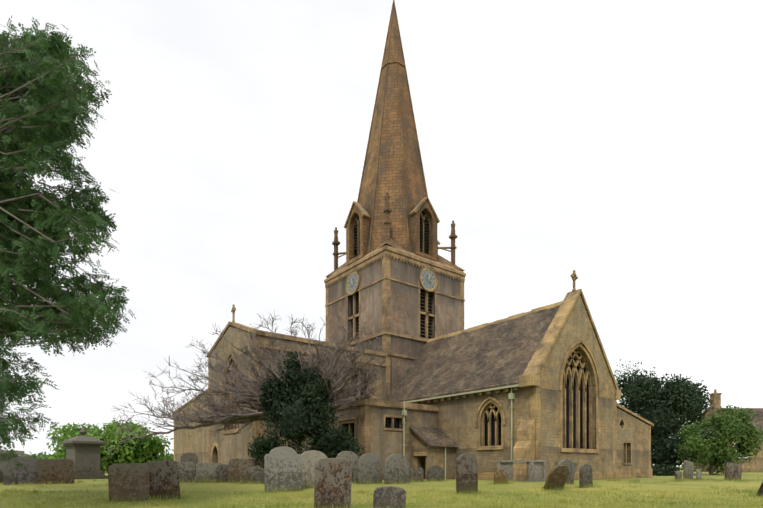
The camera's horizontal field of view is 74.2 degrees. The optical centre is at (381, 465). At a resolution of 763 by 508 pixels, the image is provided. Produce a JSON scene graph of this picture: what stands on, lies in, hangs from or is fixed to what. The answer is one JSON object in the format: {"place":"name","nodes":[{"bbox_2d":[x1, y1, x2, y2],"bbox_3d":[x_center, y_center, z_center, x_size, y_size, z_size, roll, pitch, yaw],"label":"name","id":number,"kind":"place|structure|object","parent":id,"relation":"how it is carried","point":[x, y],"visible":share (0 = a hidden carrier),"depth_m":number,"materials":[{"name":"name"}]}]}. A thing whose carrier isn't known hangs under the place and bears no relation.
{"place":"outdoors","nodes":[
{"label":"outdoors","id":0,"kind":"place"},
{"bbox_2d":[0,466,762,507],"bbox_3d":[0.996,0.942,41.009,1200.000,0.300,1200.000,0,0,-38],"label":"ground","id":1,"kind":"structure","parent":0,"point":[450,485],"depth_m":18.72,"materials":[{"name":"green plant"}]},
{"bbox_2d":[0,450,23,482],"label":"chest tomb","id":2,"kind":"object","parent":1,"relation":"on","point":[3,462],"visible":0.29,"depth_m":23.28,"materials":[{"name":"stone"}]},
{"bbox_2d":[3,456,38,484],"bbox_3d":[-15.515,0.382,21.983,1.541,1.584,0.121,1,-2,-32],"label":"headstone","id":3,"kind":"object","parent":1,"relation":"on","point":[14,473],"visible":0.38,"depth_m":21.87,"materials":[{"name":"grey stone"}]},
{"bbox_2d":[38,459,73,483],"bbox_3d":[-14.389,0.439,22.319,1.363,1.469,0.100,0,0,-31],"label":"headstone","id":4,"kind":"object","parent":1,"relation":"on","point":[56,470],"visible":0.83,"depth_m":22.28,"materials":[{"name":"brown stone"}]},
{"bbox_2d":[0,16,135,467],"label":"ash tree","id":5,"kind":"object","parent":1,"relation":"on","point":[64,114],"depth_m":10.67,"materials":[{"name":"green plant"}]},
{"bbox_2d":[60,428,107,478],"bbox_3d":[-18.065,-0.692,30.555,2.043,3.169,2.043,0,0,40],"label":"pedestal tomb","id":6,"kind":"object","parent":1,"relation":"on","point":[83,452],"visible":0.96,"depth_m":30.05,"materials":[{"name":"stone"}]},
{"bbox_2d":[18,451,173,470],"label":"hedge","id":7,"kind":"object","parent":1,"relation":"on","point":[41,455],"depth_m":73.24,"materials":[{"name":"green plant"}]},
{"bbox_2d":[46,418,173,472],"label":"bush","id":8,"kind":"object","parent":1,"relation":"on","point":[146,446],"depth_m":59.01,"materials":[{"name":"green plant"}]},
{"bbox_2d":[108,463,149,501],"bbox_3d":[-7.620,0.559,15.228,1.104,1.264,0.095,-1,-1,-27],"label":"headstone","id":9,"kind":"object","parent":1,"relation":"on","point":[128,480],"visible":0.81,"depth_m":15.19,"materials":[{"name":"grey stone"}]},
{"bbox_2d":[145,460,180,499],"bbox_3d":[-6.927,0.505,15.918,1.017,1.336,0.097,-5,4,-24],"label":"headstone","id":10,"kind":"object","parent":1,"relation":"on","point":[164,478],"visible":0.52,"depth_m":15.89,"materials":[{"name":"grey stone"}]},
{"bbox_2d":[177,462,194,481],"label":"headstone","id":11,"kind":"object","parent":1,"relation":"on","point":[186,470],"visible":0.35,"depth_m":24.16,"materials":[{"name":"grey stone"}]},
{"bbox_2d":[180,453,197,477],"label":"headstone","id":12,"kind":"object","parent":1,"relation":"on","point":[189,457],"visible":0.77,"depth_m":33.30,"materials":[{"name":"grey stone"}]},
{"bbox_2d":[175,393,207,462],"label":"aisle wall","id":13,"kind":"structure","parent":1,"relation":"on","point":[195,441],"depth_m":38.37,"materials":[{"name":"stone"}]},
{"bbox_2d":[196,462,221,482],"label":"headstone","id":14,"kind":"object","parent":1,"relation":"on","point":[205,471],"visible":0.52,"depth_m":24.04,"materials":[{"name":"grey stone"}]},
{"bbox_2d":[216,464,227,481],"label":"headstone","id":15,"kind":"object","parent":1,"relation":"on","point":[221,472],"visible":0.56,"depth_m":24.10,"materials":[{"name":"grey stone"}]},
{"bbox_2d":[228,459,255,482],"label":"headstone","id":16,"kind":"object","parent":1,"relation":"on","point":[237,468],"visible":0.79,"depth_m":24.05,"materials":[{"name":"grey stone"}]},
{"bbox_2d":[110,309,387,456],"bbox_3d":[-7.132,-3.782,25.842,15.125,9.357,4.977,0,0,3],"label":"dead tree","id":17,"kind":"object","parent":1,"relation":"on","point":[336,397],"visible":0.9,"depth_m":25.18,"materials":[{"name":"brown wood"}]},
{"bbox_2d":[243,467,263,483],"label":"headstone","id":18,"kind":"object","parent":1,"relation":"on","point":[249,474],"visible":0.54,"depth_m":22.81,"materials":[{"name":"grey stone"}]},
{"bbox_2d":[255,472,263,483],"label":"headstone","id":19,"kind":"object","parent":1,"relation":"on","point":[259,476],"visible":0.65,"depth_m":22.50,"materials":[{"name":"grey stone"}]},
{"bbox_2d":[264,446,301,490],"bbox_3d":[-3.620,0.098,18.603,1.400,1.625,0.120,0,-2,-30],"label":"headstone","id":20,"kind":"object","parent":1,"relation":"on","point":[282,467],"visible":0.98,"depth_m":18.53,"materials":[{"name":"grey stone"}]},
{"bbox_2d":[208,326,385,468],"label":"transept wall","id":21,"kind":"structure","parent":1,"relation":"on","point":[229,447],"depth_m":32.21,"materials":[{"name":"stone"}]},
{"bbox_2d":[247,348,363,467],"bbox_3d":[-3.797,-2.773,24.843,3.728,6.217,5.536,0,0,-66],"label":"yew","id":22,"kind":"object","parent":1,"relation":"on","point":[339,436],"depth_m":24.48,"materials":[{"name":"green plant"}]},
{"bbox_2d":[301,450,326,487],"bbox_3d":[-2.731,0.146,20.226,1.447,1.542,0.125,-1,-1,-37],"label":"headstone","id":23,"kind":"object","parent":1,"relation":"on","point":[310,458],"visible":0.6,"depth_m":20.05,"materials":[{"name":"grey stone"}]},
{"bbox_2d":[310,406,321,449],"bbox_3d":[-3.185,-1.035,25.702,1.082,4.373,0.991,0,0,4],"label":"trunk","id":24,"kind":"object","parent":1,"relation":"on","point":[315,432],"visible":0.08,"depth_m":25.49,"materials":[{"name":"green plant"}]},
{"bbox_2d":[314,458,351,507],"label":"headstone","id":25,"kind":"object","parent":1,"relation":"on","point":[333,477],"visible":1,"depth_m":12.32,"materials":[{"name":"grey stone"}]},
{"bbox_2d":[207,196,465,479],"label":"stone trim","id":26,"kind":"structure","parent":1,"relation":"on","point":[385,253],"depth_m":35.63,"materials":[{"name":"beige stone"}]},
{"bbox_2d":[347,273,357,292],"bbox_3d":[-2.193,-13.958,38.517,0.085,1.600,1.600,0,0,-38],"label":"clock","id":27,"kind":"object","parent":26,"relation":"on","point":[352,276],"visible":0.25,"depth_m":38.47,"materials":[{"name":"blue metal"}]},
{"bbox_2d":[346,205,371,265],"bbox_3d":[-1.289,-17.883,39.223,2.000,4.450,2.240,0,0,-38],"label":"dormer","id":28,"kind":"object","parent":26,"relation":"on","point":[365,223],"visible":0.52,"depth_m":38.38,"materials":[{"name":"stone"}]},
{"bbox_2d":[357,0,438,261],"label":"spire ribs","id":29,"kind":"object","parent":26,"relation":"on","point":[397,60],"visible":0.33,"depth_m":39.73,"materials":[{"name":"brown stone"}]},
{"bbox_2d":[408,199,436,261],"bbox_3d":[2.782,-17.883,38.724,2.240,4.450,2.000,0,0,-38],"label":"dormer","id":30,"kind":"object","parent":26,"relation":"on","point":[414,221],"visible":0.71,"depth_m":37.80,"materials":[{"name":"stone"}]},
{"bbox_2d":[421,269,435,288],"bbox_3d":[3.489,-13.958,37.820,1.600,1.600,0.085,0,0,-38],"label":"clock","id":31,"kind":"object","parent":26,"relation":"on","point":[427,283],"visible":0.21,"depth_m":37.73,"materials":[{"name":"blue metal"}]},
{"bbox_2d":[336,451,358,483],"bbox_3d":[-1.533,0.127,22.675,1.134,1.599,0.134,1,-2,-30],"label":"headstone","id":32,"kind":"object","parent":1,"relation":"on","point":[352,457],"visible":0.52,"depth_m":22.75,"materials":[{"name":"grey stone"}]},
{"bbox_2d":[358,453,381,483],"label":"headstone","id":33,"kind":"object","parent":1,"relation":"on","point":[369,467],"visible":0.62,"depth_m":22.62,"materials":[{"name":"grey stone"}]},
{"bbox_2d":[316,405,437,468],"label":"chapel wall","id":34,"kind":"structure","parent":1,"relation":"on","point":[385,444],"depth_m":29.03,"materials":[{"name":"stone"}]},
{"bbox_2d":[373,486,405,507],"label":"headstone","id":35,"kind":"object","parent":1,"relation":"on","point":[388,496],"visible":1,"depth_m":11.76,"materials":[{"name":"grey stone"}]},
{"bbox_2d":[328,257,460,390],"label":"tower wall","id":36,"kind":"structure","parent":1,"relation":"on","point":[404,308],"depth_m":37.01,"materials":[{"name":"stone"}]},
{"bbox_2d":[346,272,357,293],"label":"clock markings","id":37,"kind":"object","parent":36,"relation":"attached to","point":[351,283],"visible":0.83,"depth_m":38.52,"materials":[{"name":"gold metal"}]},
{"bbox_2d":[350,214,432,338],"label":"louvres","id":38,"kind":"object","parent":36,"relation":"in","point":[420,288],"visible":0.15,"depth_m":38.45,"materials":[{"name":"brown wood"}]},
{"bbox_2d":[355,212,429,338],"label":"dark window","id":39,"kind":"structure","parent":36,"relation":"in","point":[421,290],"depth_m":38.61,"materials":[{"name":"black"}]},
{"bbox_2d":[359,6,425,253],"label":"spire","id":40,"kind":"structure","parent":36,"relation":"on","point":[390,178],"depth_m":39.09,"materials":[{"name":"stone"}]},
{"bbox_2d":[326,192,464,276],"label":"pinnacles","id":41,"kind":"object","parent":36,"relation":"on","point":[387,211],"visible":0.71,"depth_m":40.28,"materials":[{"name":"brown stone"}]},
{"bbox_2d":[421,268,435,289],"bbox_3d":[3.530,-13.958,37.767,1.640,1.640,0.030,0,0,-38],"label":"clock face","id":42,"kind":"object","parent":36,"relation":"attached to","point":[428,279],"visible":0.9,"depth_m":37.79},
{"bbox_2d":[384,454,408,483],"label":"headstone","id":43,"kind":"object","parent":1,"relation":"on","point":[396,467],"visible":0.81,"depth_m":22.60,"materials":[{"name":"grey stone"}]},
{"bbox_2d":[174,270,653,479],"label":"stone trim","id":44,"kind":"structure","parent":1,"relation":"on","point":[530,378],"depth_m":28.35,"materials":[{"name":"beige stone"}]},
{"bbox_2d":[229,353,588,448],"bbox_3d":[3.271,-3.562,31.475,24.833,6.728,11.025,0,0,-15],"label":"window glass","id":45,"kind":"object","parent":44,"relation":"in","point":[388,422],"visible":0.15,"depth_m":28.67,"materials":[{"name":"black glass"}]},
{"bbox_2d":[409,468,423,481],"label":"headstone","id":46,"kind":"object","parent":1,"relation":"on","point":[416,474],"visible":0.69,"depth_m":24.36,"materials":[{"name":"grey stone"}]},
{"bbox_2d":[411,430,455,478],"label":"porch wall","id":47,"kind":"structure","parent":1,"relation":"on","point":[436,456],"depth_m":29.51,"materials":[{"name":"stone"}]},
{"bbox_2d":[421,456,425,478],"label":"doors","id":48,"kind":"structure","parent":47,"relation":"attached to","point":[423,462],"depth_m":29.60,"materials":[{"name":"black wood"}]},
{"bbox_2d":[427,465,442,480],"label":"headstone","id":49,"kind":"object","parent":1,"relation":"on","point":[434,472],"visible":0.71,"depth_m":25.95,"materials":[{"name":"grey stone"}]},
{"bbox_2d":[456,453,477,491],"bbox_3d":[3.037,0.237,17.908,0.901,1.358,0.123,0,-1,-30],"label":"headstone","id":50,"kind":"object","parent":1,"relation":"on","point":[467,472],"visible":1,"depth_m":17.83,"materials":[{"name":"grey stone"}]},
{"bbox_2d":[413,387,524,471],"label":"church wall","id":51,"kind":"structure","parent":1,"relation":"on","point":[456,421],"depth_m":28.80,"materials":[{"name":"beige stone"}]},
{"bbox_2d":[402,384,518,478],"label":"rainwater pipes","id":52,"kind":"object","parent":51,"relation":"attached to","point":[511,395],"visible":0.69,"depth_m":28.75,"materials":[{"name":"metal"}]},
{"bbox_2d":[385,306,559,446],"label":"roof slates","id":53,"kind":"object","parent":51,"relation":"on","point":[499,354],"visible":0.56,"depth_m":30.78,"materials":[{"name":"stone"}]},
{"bbox_2d":[494,470,506,483],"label":"headstone","id":54,"kind":"object","parent":1,"relation":"on","point":[500,475],"visible":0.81,"depth_m":22.41,"materials":[{"name":"beige stone"}]},
{"bbox_2d":[497,460,545,481],"bbox_3d":[7.242,0.300,26.154,1.200,1.184,2.200,0,0,-38],"label":"chest tomb","id":55,"kind":"object","parent":1,"relation":"on","point":[536,470],"visible":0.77,"depth_m":25.52,"materials":[{"name":"stone"}]},
{"bbox_2d":[513,419,534,481],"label":"buttress","id":56,"kind":"structure","parent":1,"relation":"on","point":[524,448],"depth_m":25.56,"materials":[{"name":"beige stone"}]},
{"bbox_2d":[543,465,568,489],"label":"headstone","id":57,"kind":"object","parent":1,"relation":"on","point":[558,475],"visible":0.81,"depth_m":19.08,"materials":[{"name":"brown stone"}]},
{"bbox_2d":[557,460,574,483],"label":"headstone","id":58,"kind":"object","parent":1,"relation":"on","point":[569,464],"visible":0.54,"depth_m":22.16,"materials":[{"name":"grey stone"}]},
{"bbox_2d":[525,295,615,471],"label":"gable wall","id":59,"kind":"structure","parent":1,"relation":"on","point":[577,326],"depth_m":27.91,"materials":[{"name":"beige stone"}]},
{"bbox_2d":[579,464,592,487],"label":"headstone","id":60,"kind":"object","parent":1,"relation":"on","point":[585,474],"visible":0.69,"depth_m":20.39,"materials":[{"name":"grey stone"}]},
{"bbox_2d":[617,408,647,467],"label":"side wall","id":61,"kind":"structure","parent":1,"relation":"on","point":[635,431],"depth_m":32.59,"materials":[{"name":"stone"}]},
{"bbox_2d":[614,359,664,402],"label":"airy tree","id":62,"kind":"object","parent":1,"relation":"on","point":[630,373],"depth_m":52.12,"materials":[{"name":"plant"}]},
{"bbox_2d":[617,369,713,474],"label":"yew","id":63,"kind":"object","parent":1,"relation":"on","point":[682,397],"depth_m":46.08,"materials":[{"name":"green plant"}]},
{"bbox_2d":[651,462,682,475],"bbox_3d":[22.177,0.478,40.643,3.204,1.601,3.747,0,0,-38],"label":"hedge","id":64,"kind":"object","parent":1,"relation":"on","point":[662,470],"depth_m":39.86,"materials":[{"name":"green plant"}]},
{"bbox_2d":[675,471,681,480],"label":"headstone","id":65,"kind":"object","parent":1,"relation":"on","point":[678,474],"visible":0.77,"depth_m":25.47,"materials":[{"name":"grey stone"}]},
{"bbox_2d":[683,460,693,478],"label":"headstone","id":66,"kind":"object","parent":1,"relation":"on","point":[688,469],"visible":0.69,"depth_m":27.17,"materials":[{"name":"grey stone"}]},
{"bbox_2d":[696,469,700,479],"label":"headstone","id":67,"kind":"object","parent":1,"relation":"on","point":[698,472],"visible":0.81,"depth_m":27.20,"materials":[{"name":"grey stone"}]},
{"bbox_2d":[674,405,762,474],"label":"bush","id":68,"kind":"object","parent":1,"relation":"on","point":[730,427],"depth_m":41.68,"materials":[{"name":"green plant"}]},
{"bbox_2d":[693,409,762,471],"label":"house wall","id":69,"kind":"structure","parent":1,"relation":"on","point":[757,466],"depth_m":60.93,"materials":[{"name":"beige stone"}]},
{"bbox_2d":[703,408,762,430],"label":"house roof","id":70,"kind":"structure","parent":69,"relation":"on","point":[758,411],"depth_m":63.34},
{"bbox_2d":[709,389,721,409],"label":"house chimney","id":71,"kind":"object","parent":70,"relation":"on","point":[715,397],"visible":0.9,"depth_m":63.94,"materials":[{"name":"beige stone"}]},
{"bbox_2d":[724,462,741,480],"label":"headstone","id":72,"kind":"object","parent":1,"relation":"on","point":[732,470],"visible":0.79,"depth_m":27.26,"materials":[{"name":"grey stone"}]},
{"bbox_2d":[757,482,762,495],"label":"headstone","id":73,"kind":"object","parent":1,"relation":"on","point":[760,491],"visible":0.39,"depth_m":17.01,"materials":[{"name":"grey stone"}]},
{"bbox_2d":[0,0,762,465],"label":"sky","id":74,"kind":"structure","parent":0,"point":[618,144],"materials":[{"name":"white"}]}
]}

